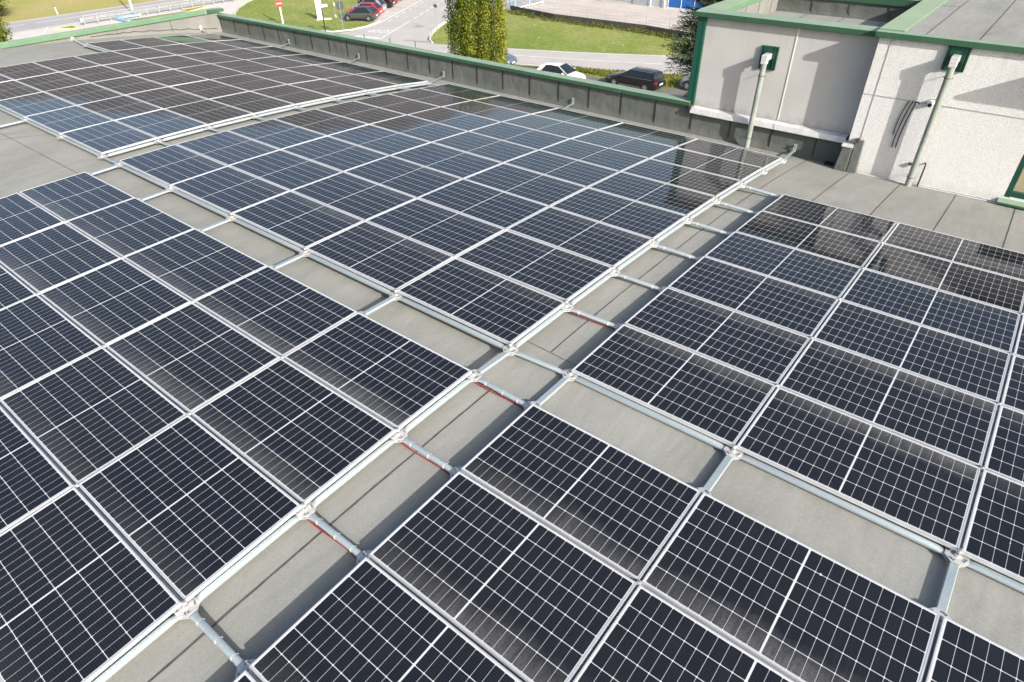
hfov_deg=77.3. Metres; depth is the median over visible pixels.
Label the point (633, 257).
steel tube
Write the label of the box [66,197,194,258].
solar panel
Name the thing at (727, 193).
steel tube
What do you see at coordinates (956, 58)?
downpipe
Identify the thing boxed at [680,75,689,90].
parked minivan
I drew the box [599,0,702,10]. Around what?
factory building
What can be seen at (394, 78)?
solar panel
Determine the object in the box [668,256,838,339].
solar panel
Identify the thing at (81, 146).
steel tube
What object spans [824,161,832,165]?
roof drain grille
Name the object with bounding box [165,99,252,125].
solar panel
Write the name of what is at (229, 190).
solar panel
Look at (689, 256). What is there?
steel tube
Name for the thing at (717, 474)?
steel tube
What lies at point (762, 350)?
solar panel
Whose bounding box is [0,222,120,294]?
solar panel
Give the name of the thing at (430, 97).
solar panel
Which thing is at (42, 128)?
steel tube
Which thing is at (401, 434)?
tube connector
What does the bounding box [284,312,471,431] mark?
solar panel
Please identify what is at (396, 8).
parking lane
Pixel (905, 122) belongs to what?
wall cable
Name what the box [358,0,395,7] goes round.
parked suv
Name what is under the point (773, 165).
steel tube
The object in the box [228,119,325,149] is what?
solar panel
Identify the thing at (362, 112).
solar panel
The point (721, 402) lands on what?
solar panel
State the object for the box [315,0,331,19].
totem
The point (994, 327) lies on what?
solar panel
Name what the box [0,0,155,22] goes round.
ground
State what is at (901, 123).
wall cable
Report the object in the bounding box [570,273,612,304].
steel tube
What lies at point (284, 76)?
solar panel
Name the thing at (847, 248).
solar panel
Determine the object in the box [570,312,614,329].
red cable
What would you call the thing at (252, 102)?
solar panel
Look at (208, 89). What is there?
solar panel
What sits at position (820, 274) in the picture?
solar panel
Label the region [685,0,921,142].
roof block
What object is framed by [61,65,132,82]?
solar panel
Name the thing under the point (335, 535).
steel tube
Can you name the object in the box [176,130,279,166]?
solar panel
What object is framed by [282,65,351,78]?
solar panel
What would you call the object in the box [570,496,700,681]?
support rail
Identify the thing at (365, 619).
solar panel
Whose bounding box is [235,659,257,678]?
tube connector
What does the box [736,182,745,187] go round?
tube connector
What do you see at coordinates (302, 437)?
solar panel
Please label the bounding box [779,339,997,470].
solar panel
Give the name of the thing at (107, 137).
solar panel
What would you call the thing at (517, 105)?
solar panel
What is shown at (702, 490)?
tube connector
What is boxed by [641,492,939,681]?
solar panel
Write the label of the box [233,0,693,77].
lawn
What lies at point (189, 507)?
solar panel
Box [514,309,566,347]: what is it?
steel tube
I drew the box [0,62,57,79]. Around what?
solar panel
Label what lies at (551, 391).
steel tube
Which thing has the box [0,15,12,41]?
roadside tree
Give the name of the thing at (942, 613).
tube connector
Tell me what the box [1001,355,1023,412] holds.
solar panel
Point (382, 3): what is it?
parked hatchback
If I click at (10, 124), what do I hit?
steel tube
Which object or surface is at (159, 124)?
solar panel
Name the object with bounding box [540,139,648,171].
solar panel
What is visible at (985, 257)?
solar panel
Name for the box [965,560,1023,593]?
steel tube
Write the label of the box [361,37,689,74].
street
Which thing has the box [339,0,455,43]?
side road
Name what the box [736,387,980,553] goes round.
solar panel
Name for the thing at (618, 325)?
tube connector
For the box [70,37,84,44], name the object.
wall bracket
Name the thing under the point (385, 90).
steel tube
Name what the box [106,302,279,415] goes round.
solar panel
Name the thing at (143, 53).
solar panel
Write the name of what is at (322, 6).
lamp post
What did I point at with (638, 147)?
solar panel
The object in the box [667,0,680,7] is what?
door
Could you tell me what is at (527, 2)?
yard gate
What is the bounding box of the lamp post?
[320,4,326,30]
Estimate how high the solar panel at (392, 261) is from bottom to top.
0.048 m
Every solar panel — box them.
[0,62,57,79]
[0,75,12,82]
[0,80,42,99]
[0,92,74,117]
[0,193,63,245]
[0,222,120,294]
[0,265,35,309]
[0,294,101,399]
[0,347,186,487]
[0,406,73,533]
[0,487,181,681]
[15,72,88,91]
[19,172,134,222]
[25,105,112,134]
[33,56,99,71]
[40,258,191,347]
[44,83,122,105]
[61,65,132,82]
[61,120,155,153]
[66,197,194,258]
[74,51,139,65]
[78,95,162,120]
[78,415,301,605]
[86,40,144,50]
[92,75,167,95]
[103,60,171,74]
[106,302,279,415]
[113,47,174,59]
[115,109,206,138]
[119,144,226,186]
[122,37,179,46]
[124,228,266,302]
[126,87,205,108]
[134,69,208,86]
[142,55,208,68]
[148,44,209,54]
[156,35,207,43]
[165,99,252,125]
[170,80,247,98]
[171,166,289,214]
[174,64,245,79]
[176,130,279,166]
[179,51,243,63]
[183,41,241,50]
[187,33,239,40]
[191,358,395,507]
[194,266,356,358]
[210,73,286,90]
[210,91,293,114]
[211,60,279,73]
[212,48,273,59]
[214,39,270,47]
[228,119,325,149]
[229,150,340,190]
[232,191,363,249]
[233,670,255,681]
[244,46,304,55]
[247,56,311,68]
[248,69,319,83]
[249,557,521,681]
[251,84,331,104]
[274,109,367,135]
[278,54,341,64]
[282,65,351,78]
[282,136,388,171]
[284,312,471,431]
[288,79,366,96]
[292,172,415,220]
[306,221,453,292]
[316,62,381,73]
[317,101,404,124]
[324,74,397,90]
[328,125,429,155]
[344,155,461,198]
[354,94,438,114]
[355,71,427,85]
[366,199,504,257]
[369,471,636,681]
[370,115,466,142]
[390,88,470,106]
[391,142,501,178]
[397,258,564,346]
[408,107,498,130]
[418,179,547,229]
[421,84,499,99]
[432,131,536,162]
[443,100,529,121]
[456,230,611,302]
[461,404,700,585]
[464,163,585,206]
[469,122,569,149]
[473,96,556,113]
[502,114,596,138]
[504,150,618,187]
[507,207,651,268]
[533,108,622,129]
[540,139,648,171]
[551,188,685,240]
[572,130,673,158]
[572,324,775,448]
[573,585,794,681]
[588,172,714,216]
[600,123,696,147]
[622,159,740,197]
[624,287,809,387]
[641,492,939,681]
[651,148,762,181]
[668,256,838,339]
[676,139,781,168]
[704,231,861,300]
[735,211,880,269]
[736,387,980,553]
[762,194,896,243]
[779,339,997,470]
[813,300,1010,405]
[841,269,1020,355]
[864,243,1023,315]
[883,223,1023,280]
[925,616,1023,681]
[961,469,1023,582]
[984,405,1023,484]
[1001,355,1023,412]
[1013,314,1023,357]
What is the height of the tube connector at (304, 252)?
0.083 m
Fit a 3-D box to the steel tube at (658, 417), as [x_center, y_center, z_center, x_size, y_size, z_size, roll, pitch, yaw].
[1.290,0.675,6.182,1.762,0.064,0.080,25,44,30]
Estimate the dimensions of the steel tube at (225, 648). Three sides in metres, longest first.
0.741 x 0.080 x 0.057 m
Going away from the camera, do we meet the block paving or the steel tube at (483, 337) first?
the steel tube at (483, 337)
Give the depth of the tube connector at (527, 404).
6.24 m
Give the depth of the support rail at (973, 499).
5.75 m
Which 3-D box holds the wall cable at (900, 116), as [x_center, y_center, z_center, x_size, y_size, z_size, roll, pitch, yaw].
[7.131,-4.090,11.747,0.099,0.628,0.018,25,44,30]
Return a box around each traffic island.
[54,25,77,28]
[181,6,206,11]
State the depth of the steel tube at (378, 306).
7.58 m
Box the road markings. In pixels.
[5,0,673,73]
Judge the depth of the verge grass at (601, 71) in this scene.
54.97 m
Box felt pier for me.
[834,138,864,173]
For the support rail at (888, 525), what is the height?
0.064 m
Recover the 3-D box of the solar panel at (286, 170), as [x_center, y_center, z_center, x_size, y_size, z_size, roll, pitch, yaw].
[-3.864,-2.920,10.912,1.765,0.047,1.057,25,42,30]
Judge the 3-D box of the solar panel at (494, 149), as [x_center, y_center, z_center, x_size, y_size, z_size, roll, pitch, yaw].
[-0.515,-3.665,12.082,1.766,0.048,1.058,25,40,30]
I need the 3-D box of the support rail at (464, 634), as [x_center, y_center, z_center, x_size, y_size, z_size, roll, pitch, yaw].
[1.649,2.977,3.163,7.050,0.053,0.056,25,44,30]
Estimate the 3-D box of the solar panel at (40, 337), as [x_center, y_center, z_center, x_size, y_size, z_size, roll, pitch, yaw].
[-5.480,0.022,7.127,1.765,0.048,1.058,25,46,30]
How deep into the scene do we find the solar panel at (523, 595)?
4.70 m
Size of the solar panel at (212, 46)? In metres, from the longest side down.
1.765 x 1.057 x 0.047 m
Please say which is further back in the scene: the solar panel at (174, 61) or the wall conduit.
the solar panel at (174, 61)
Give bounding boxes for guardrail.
[78,0,233,25]
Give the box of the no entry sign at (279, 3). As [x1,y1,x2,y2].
[276,0,283,23]
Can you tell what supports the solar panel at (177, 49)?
on the support rail
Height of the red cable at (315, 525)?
0.055 m
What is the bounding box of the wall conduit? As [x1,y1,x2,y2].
[916,163,926,186]
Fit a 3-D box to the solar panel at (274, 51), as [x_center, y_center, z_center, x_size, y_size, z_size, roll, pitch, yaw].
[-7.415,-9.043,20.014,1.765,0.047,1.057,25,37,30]
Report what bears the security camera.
attached to the roof block at (974, 148)
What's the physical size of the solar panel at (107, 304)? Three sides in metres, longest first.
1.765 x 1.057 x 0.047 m
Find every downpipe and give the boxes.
[744,45,779,147]
[904,45,971,186]
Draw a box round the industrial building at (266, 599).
[0,7,1023,681]
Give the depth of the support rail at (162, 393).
6.40 m
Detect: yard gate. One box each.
[492,0,510,8]
[514,0,543,6]
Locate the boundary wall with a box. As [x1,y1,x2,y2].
[510,0,689,37]
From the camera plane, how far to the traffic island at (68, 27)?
73.97 m
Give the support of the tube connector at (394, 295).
on the steel tube at (483, 337)
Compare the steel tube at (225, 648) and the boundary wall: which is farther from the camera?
the boundary wall
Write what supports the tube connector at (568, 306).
on the steel tube at (537, 329)
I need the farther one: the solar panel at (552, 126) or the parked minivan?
the parked minivan
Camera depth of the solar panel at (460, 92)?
15.99 m
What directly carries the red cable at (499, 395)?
on the industrial building at (266, 599)
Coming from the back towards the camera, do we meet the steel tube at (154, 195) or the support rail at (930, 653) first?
the steel tube at (154, 195)
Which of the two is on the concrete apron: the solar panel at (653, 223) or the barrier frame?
the barrier frame
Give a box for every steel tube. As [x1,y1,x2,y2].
[0,107,23,119]
[0,121,23,127]
[25,120,58,136]
[61,137,100,155]
[85,45,107,51]
[91,165,116,174]
[91,614,181,681]
[102,157,117,163]
[107,142,156,156]
[119,165,168,187]
[142,190,169,200]
[158,141,170,145]
[162,128,206,140]
[171,189,228,216]
[188,609,244,667]
[195,515,301,603]
[202,219,229,231]
[212,117,253,127]
[232,218,302,251]
[258,107,293,116]
[274,254,303,268]
[299,99,331,107]
[306,253,391,294]
[306,512,362,556]
[311,438,395,506]
[337,93,367,99]
[364,297,393,314]
[371,87,398,92]
[398,296,504,348]
[400,436,453,472]
[403,83,426,87]
[403,378,472,432]
[476,377,526,406]
[478,352,507,373]
[513,351,563,373]
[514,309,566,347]
[536,377,568,404]
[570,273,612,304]
[571,308,616,327]
[572,376,725,450]
[616,245,652,269]
[617,273,659,290]
[655,221,686,241]
[657,244,696,259]
[689,202,716,218]
[690,221,727,234]
[703,455,732,491]
[718,185,741,199]
[719,202,754,213]
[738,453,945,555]
[742,185,778,197]
[743,172,762,183]
[765,161,781,170]
[936,561,958,611]
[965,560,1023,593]
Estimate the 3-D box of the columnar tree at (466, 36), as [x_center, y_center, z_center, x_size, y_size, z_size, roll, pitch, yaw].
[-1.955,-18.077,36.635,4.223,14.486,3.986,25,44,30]
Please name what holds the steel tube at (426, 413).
on the industrial building at (266, 599)
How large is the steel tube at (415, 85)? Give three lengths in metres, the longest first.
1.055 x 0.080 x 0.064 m
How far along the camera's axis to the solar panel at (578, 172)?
11.16 m
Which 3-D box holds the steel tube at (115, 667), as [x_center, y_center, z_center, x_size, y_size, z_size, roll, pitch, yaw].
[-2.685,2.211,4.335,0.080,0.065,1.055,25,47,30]
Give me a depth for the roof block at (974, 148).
11.39 m
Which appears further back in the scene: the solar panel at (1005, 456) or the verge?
the verge
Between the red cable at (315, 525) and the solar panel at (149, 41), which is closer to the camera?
the red cable at (315, 525)
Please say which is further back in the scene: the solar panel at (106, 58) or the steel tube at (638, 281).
the solar panel at (106, 58)
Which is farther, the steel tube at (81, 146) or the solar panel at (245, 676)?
the steel tube at (81, 146)
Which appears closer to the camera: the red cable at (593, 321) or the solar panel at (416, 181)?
the red cable at (593, 321)
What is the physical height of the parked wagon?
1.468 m
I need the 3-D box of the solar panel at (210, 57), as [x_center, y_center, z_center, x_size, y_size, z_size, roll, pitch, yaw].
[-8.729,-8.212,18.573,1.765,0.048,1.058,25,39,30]
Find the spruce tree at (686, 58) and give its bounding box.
[661,0,723,80]
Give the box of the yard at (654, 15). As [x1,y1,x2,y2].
[490,0,696,30]
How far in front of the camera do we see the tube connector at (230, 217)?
9.49 m
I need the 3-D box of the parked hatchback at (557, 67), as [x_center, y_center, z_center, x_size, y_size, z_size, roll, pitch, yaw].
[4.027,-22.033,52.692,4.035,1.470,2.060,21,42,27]
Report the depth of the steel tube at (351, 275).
8.14 m
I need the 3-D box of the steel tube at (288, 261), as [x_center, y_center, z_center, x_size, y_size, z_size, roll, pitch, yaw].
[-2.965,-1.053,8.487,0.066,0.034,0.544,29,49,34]
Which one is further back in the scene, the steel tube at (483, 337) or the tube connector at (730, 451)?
the steel tube at (483, 337)
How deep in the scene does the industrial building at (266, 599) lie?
7.13 m
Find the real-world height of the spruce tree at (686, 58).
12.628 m
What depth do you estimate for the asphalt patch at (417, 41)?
66.17 m
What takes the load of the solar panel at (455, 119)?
on the support rail
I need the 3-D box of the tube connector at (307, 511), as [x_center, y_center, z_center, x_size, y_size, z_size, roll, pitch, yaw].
[-1.703,1.394,5.271,0.163,0.083,0.163,25,44,30]
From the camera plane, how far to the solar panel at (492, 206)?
9.78 m
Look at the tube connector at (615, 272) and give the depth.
8.15 m
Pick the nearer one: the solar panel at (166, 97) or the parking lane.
the solar panel at (166, 97)
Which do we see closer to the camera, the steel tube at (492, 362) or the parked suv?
the steel tube at (492, 362)
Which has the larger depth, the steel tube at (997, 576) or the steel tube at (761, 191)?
the steel tube at (761, 191)
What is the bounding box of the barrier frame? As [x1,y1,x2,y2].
[114,13,140,21]
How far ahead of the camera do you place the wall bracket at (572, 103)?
16.07 m
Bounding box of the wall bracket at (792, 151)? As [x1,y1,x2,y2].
[783,144,797,158]
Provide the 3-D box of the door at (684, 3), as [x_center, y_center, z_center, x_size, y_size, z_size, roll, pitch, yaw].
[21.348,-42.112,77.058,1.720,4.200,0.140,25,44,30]
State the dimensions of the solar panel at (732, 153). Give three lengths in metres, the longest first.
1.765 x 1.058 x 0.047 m
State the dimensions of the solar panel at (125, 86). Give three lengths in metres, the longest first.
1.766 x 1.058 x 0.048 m
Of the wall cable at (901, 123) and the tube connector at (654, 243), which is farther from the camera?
the wall cable at (901, 123)
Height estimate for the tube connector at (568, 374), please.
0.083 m
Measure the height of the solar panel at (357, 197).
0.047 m
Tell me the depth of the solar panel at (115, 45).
19.62 m
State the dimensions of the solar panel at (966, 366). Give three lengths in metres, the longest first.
1.765 x 1.058 x 0.047 m
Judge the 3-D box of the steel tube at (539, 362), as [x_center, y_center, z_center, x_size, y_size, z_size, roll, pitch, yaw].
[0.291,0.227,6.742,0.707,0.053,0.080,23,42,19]
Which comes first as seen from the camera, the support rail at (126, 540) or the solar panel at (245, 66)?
the support rail at (126, 540)
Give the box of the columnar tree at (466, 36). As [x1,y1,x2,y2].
[442,0,509,63]
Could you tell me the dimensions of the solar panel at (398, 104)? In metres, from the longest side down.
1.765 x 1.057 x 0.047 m
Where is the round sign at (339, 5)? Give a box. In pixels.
[336,0,343,32]
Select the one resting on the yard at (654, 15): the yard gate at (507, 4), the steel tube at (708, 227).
the yard gate at (507, 4)
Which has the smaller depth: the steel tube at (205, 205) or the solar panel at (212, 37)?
the steel tube at (205, 205)
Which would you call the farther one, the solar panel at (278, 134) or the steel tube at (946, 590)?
the solar panel at (278, 134)
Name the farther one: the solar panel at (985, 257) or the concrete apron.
the concrete apron
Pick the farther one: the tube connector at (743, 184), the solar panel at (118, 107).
the solar panel at (118, 107)
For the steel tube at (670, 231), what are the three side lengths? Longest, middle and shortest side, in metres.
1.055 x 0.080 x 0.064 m
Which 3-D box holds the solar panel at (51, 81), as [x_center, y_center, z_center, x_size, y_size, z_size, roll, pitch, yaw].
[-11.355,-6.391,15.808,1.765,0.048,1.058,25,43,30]
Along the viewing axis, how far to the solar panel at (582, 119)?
14.20 m
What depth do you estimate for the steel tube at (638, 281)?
8.06 m
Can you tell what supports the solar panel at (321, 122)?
on the support rail
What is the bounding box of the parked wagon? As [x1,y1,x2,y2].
[605,66,665,90]
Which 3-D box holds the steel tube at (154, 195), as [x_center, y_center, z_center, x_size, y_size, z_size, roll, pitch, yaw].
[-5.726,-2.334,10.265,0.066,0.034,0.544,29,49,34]
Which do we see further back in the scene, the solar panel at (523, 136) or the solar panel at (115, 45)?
the solar panel at (115, 45)
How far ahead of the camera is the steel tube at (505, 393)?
6.38 m
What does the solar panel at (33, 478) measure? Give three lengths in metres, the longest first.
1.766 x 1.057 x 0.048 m
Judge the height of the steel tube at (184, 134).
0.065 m
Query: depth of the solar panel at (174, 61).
17.86 m
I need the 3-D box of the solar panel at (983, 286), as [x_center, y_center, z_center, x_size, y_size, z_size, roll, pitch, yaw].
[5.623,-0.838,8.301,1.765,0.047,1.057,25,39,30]
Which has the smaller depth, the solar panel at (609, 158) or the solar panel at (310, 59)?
the solar panel at (609, 158)
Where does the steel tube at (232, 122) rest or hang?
on the industrial building at (266, 599)
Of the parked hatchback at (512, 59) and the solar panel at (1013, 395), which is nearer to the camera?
the solar panel at (1013, 395)
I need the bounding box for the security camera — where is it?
[927,99,934,106]
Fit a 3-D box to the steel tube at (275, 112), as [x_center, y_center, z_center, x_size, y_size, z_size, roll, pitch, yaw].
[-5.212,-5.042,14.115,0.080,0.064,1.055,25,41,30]
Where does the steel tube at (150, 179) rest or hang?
on the industrial building at (266, 599)
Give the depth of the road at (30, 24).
79.48 m
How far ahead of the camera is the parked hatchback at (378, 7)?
76.66 m
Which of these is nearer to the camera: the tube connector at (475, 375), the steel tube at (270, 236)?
the tube connector at (475, 375)
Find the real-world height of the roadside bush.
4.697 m
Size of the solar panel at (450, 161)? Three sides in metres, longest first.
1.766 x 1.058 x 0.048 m
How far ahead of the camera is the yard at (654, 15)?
78.30 m
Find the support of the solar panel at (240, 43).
on the support rail
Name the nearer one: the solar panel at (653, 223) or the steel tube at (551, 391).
the steel tube at (551, 391)
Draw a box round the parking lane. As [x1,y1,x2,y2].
[339,0,418,20]
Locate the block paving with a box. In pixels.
[520,66,687,94]
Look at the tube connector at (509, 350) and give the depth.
6.83 m
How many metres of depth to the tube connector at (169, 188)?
10.38 m
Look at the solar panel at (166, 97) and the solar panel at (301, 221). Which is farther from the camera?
the solar panel at (166, 97)
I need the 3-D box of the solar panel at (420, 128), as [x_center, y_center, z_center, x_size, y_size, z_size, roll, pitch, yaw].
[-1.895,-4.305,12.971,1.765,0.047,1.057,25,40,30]
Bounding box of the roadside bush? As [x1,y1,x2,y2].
[0,0,11,14]
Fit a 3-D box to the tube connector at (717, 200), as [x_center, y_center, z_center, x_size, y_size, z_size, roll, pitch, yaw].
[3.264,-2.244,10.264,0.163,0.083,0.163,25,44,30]
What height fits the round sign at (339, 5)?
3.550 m
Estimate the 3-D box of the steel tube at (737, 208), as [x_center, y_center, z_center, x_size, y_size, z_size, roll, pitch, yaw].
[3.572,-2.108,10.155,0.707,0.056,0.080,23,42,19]
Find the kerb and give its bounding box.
[234,0,446,42]
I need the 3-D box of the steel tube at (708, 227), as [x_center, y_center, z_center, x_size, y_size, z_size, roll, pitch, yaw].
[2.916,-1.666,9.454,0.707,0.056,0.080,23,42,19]
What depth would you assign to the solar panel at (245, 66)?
17.67 m
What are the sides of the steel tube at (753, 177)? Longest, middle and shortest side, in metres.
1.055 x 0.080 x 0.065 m
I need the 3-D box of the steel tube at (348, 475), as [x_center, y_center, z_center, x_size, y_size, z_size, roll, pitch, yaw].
[-1.375,1.135,5.594,0.080,0.064,1.055,25,46,30]
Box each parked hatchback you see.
[343,6,378,21]
[347,2,382,14]
[351,0,386,10]
[492,45,516,64]
[537,61,585,78]
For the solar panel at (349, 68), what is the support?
on the support rail
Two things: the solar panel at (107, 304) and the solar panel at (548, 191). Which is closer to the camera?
the solar panel at (107, 304)
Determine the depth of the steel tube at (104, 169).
11.13 m
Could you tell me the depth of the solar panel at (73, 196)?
10.15 m
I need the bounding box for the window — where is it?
[996,154,1023,209]
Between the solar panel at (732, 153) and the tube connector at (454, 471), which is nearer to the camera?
the tube connector at (454, 471)
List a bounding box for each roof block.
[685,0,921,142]
[849,0,1023,209]
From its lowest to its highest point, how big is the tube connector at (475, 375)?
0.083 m
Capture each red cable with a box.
[306,519,356,558]
[399,442,449,474]
[475,382,523,408]
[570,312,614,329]
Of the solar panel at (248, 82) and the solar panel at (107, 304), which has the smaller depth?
the solar panel at (107, 304)
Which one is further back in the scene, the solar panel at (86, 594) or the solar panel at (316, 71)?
the solar panel at (316, 71)
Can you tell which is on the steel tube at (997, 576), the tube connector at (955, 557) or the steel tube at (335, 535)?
the tube connector at (955, 557)
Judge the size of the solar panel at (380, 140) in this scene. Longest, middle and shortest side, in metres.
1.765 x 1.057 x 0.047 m
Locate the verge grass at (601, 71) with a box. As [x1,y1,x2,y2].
[570,65,688,87]
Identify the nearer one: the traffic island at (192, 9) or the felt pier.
the felt pier
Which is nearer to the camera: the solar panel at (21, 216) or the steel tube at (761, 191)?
the solar panel at (21, 216)
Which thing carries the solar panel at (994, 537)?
on the support rail at (973, 499)
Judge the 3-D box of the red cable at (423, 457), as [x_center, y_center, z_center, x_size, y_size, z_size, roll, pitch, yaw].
[-0.762,1.061,5.760,0.741,0.056,0.036,24,43,29]
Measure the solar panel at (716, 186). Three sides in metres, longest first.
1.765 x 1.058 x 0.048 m
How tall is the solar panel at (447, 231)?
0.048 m
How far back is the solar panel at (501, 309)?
7.53 m
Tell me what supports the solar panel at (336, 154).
on the support rail
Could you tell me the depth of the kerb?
71.75 m
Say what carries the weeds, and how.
on the lawn at (523, 32)
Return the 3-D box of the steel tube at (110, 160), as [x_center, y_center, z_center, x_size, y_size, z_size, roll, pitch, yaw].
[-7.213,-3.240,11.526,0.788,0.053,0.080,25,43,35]
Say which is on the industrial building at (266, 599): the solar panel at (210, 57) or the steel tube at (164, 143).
the steel tube at (164, 143)
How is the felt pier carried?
on the industrial building at (266, 599)
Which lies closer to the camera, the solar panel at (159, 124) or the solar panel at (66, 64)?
the solar panel at (159, 124)
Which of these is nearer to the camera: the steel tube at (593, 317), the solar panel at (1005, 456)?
the solar panel at (1005, 456)
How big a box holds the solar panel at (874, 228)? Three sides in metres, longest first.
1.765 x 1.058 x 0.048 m
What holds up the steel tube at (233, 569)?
on the industrial building at (266, 599)
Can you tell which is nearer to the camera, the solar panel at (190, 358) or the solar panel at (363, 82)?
the solar panel at (190, 358)
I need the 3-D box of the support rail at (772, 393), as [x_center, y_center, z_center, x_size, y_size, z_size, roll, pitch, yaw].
[3.950,-0.385,7.801,0.056,0.351,6.332,25,44,30]
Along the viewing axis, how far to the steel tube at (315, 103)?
14.78 m
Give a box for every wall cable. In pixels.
[891,101,912,146]
[892,101,909,134]
[895,102,919,147]
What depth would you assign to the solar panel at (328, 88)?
15.86 m
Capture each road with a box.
[3,0,219,32]
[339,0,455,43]
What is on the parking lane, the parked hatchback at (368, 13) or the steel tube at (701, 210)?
the parked hatchback at (368, 13)
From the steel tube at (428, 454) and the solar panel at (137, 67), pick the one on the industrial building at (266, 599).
the steel tube at (428, 454)
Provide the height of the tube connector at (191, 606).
0.083 m
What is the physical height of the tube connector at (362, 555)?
0.083 m
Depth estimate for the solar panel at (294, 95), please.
15.15 m
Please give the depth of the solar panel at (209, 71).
16.97 m
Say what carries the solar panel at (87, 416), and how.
on the support rail at (126, 540)
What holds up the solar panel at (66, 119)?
on the support rail
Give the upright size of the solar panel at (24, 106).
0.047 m
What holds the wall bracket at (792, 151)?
attached to the industrial building at (266, 599)
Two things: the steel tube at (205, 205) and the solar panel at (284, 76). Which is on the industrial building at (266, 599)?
the steel tube at (205, 205)
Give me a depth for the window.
11.24 m
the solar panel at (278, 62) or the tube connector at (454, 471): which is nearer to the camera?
the tube connector at (454, 471)
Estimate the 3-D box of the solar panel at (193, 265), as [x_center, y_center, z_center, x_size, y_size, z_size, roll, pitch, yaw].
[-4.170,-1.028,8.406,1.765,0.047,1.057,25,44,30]
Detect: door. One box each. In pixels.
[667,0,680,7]
[680,0,694,8]
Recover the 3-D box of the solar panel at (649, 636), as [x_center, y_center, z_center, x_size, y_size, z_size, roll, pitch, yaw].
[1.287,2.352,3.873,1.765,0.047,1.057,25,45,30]
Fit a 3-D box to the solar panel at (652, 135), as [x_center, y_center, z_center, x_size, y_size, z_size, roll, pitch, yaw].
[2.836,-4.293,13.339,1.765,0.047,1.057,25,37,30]
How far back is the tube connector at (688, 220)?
9.52 m
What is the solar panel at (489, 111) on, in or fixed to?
on the support rail
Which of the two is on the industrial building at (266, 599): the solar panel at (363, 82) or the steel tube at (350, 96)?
the steel tube at (350, 96)
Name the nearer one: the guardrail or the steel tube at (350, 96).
the steel tube at (350, 96)
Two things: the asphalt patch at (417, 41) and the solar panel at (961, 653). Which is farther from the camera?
the asphalt patch at (417, 41)
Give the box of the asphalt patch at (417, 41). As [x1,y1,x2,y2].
[402,39,433,42]
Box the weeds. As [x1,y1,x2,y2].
[507,8,693,41]
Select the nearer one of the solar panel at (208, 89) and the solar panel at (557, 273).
the solar panel at (557, 273)
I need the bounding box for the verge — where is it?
[512,64,685,88]
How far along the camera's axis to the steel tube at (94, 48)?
19.39 m
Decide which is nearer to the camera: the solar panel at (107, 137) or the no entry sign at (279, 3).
the solar panel at (107, 137)
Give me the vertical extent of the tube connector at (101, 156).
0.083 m
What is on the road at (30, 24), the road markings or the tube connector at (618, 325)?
the road markings
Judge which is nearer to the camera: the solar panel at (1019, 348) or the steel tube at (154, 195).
the solar panel at (1019, 348)
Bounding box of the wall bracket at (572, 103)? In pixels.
[562,98,573,108]
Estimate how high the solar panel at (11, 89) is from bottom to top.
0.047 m
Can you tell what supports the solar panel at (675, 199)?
on the support rail
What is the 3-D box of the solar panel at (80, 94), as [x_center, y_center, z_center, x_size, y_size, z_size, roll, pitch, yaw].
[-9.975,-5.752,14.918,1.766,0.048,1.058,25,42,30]
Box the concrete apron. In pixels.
[5,0,247,40]
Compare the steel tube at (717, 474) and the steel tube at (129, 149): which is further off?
the steel tube at (129, 149)
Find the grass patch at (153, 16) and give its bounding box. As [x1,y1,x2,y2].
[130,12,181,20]
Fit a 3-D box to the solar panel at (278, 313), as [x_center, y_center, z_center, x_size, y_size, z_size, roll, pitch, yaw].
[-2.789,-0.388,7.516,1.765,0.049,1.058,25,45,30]
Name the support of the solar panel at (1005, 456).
on the support rail
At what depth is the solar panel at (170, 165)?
11.10 m
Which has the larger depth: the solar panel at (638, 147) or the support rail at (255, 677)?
the solar panel at (638, 147)
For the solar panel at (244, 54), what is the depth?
19.28 m
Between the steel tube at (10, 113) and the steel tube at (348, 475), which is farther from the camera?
the steel tube at (10, 113)
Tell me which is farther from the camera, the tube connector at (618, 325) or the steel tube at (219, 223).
the steel tube at (219, 223)
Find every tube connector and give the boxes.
[97,154,106,158]
[165,187,176,191]
[173,596,199,619]
[226,215,237,220]
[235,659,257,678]
[295,501,315,519]
[299,249,310,256]
[356,550,375,564]
[389,291,402,300]
[390,428,407,442]
[450,466,468,478]
[466,369,481,381]
[503,344,517,355]
[524,401,540,410]
[560,302,573,311]
[562,368,577,380]
[607,268,619,276]
[615,323,623,330]
[648,240,658,247]
[681,217,692,223]
[696,487,711,498]
[711,198,721,203]
[723,444,743,459]
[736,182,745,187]
[928,607,951,627]
[943,547,969,567]
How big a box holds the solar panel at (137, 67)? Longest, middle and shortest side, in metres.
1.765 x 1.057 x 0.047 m
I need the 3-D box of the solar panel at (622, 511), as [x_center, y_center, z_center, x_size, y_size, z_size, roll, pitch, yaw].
[0.562,1.192,5.405,1.765,0.047,1.057,25,45,30]
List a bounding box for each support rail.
[0,264,301,508]
[0,402,181,601]
[250,671,261,681]
[370,559,524,681]
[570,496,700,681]
[736,225,895,444]
[921,620,940,681]
[959,304,1023,548]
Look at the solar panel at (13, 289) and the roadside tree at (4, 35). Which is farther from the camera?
the roadside tree at (4, 35)
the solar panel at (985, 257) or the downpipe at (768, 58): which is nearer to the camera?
the solar panel at (985, 257)
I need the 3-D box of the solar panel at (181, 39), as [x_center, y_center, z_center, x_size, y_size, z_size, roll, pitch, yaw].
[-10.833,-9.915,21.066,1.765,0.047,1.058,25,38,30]
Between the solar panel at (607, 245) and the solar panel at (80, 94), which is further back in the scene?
the solar panel at (80, 94)

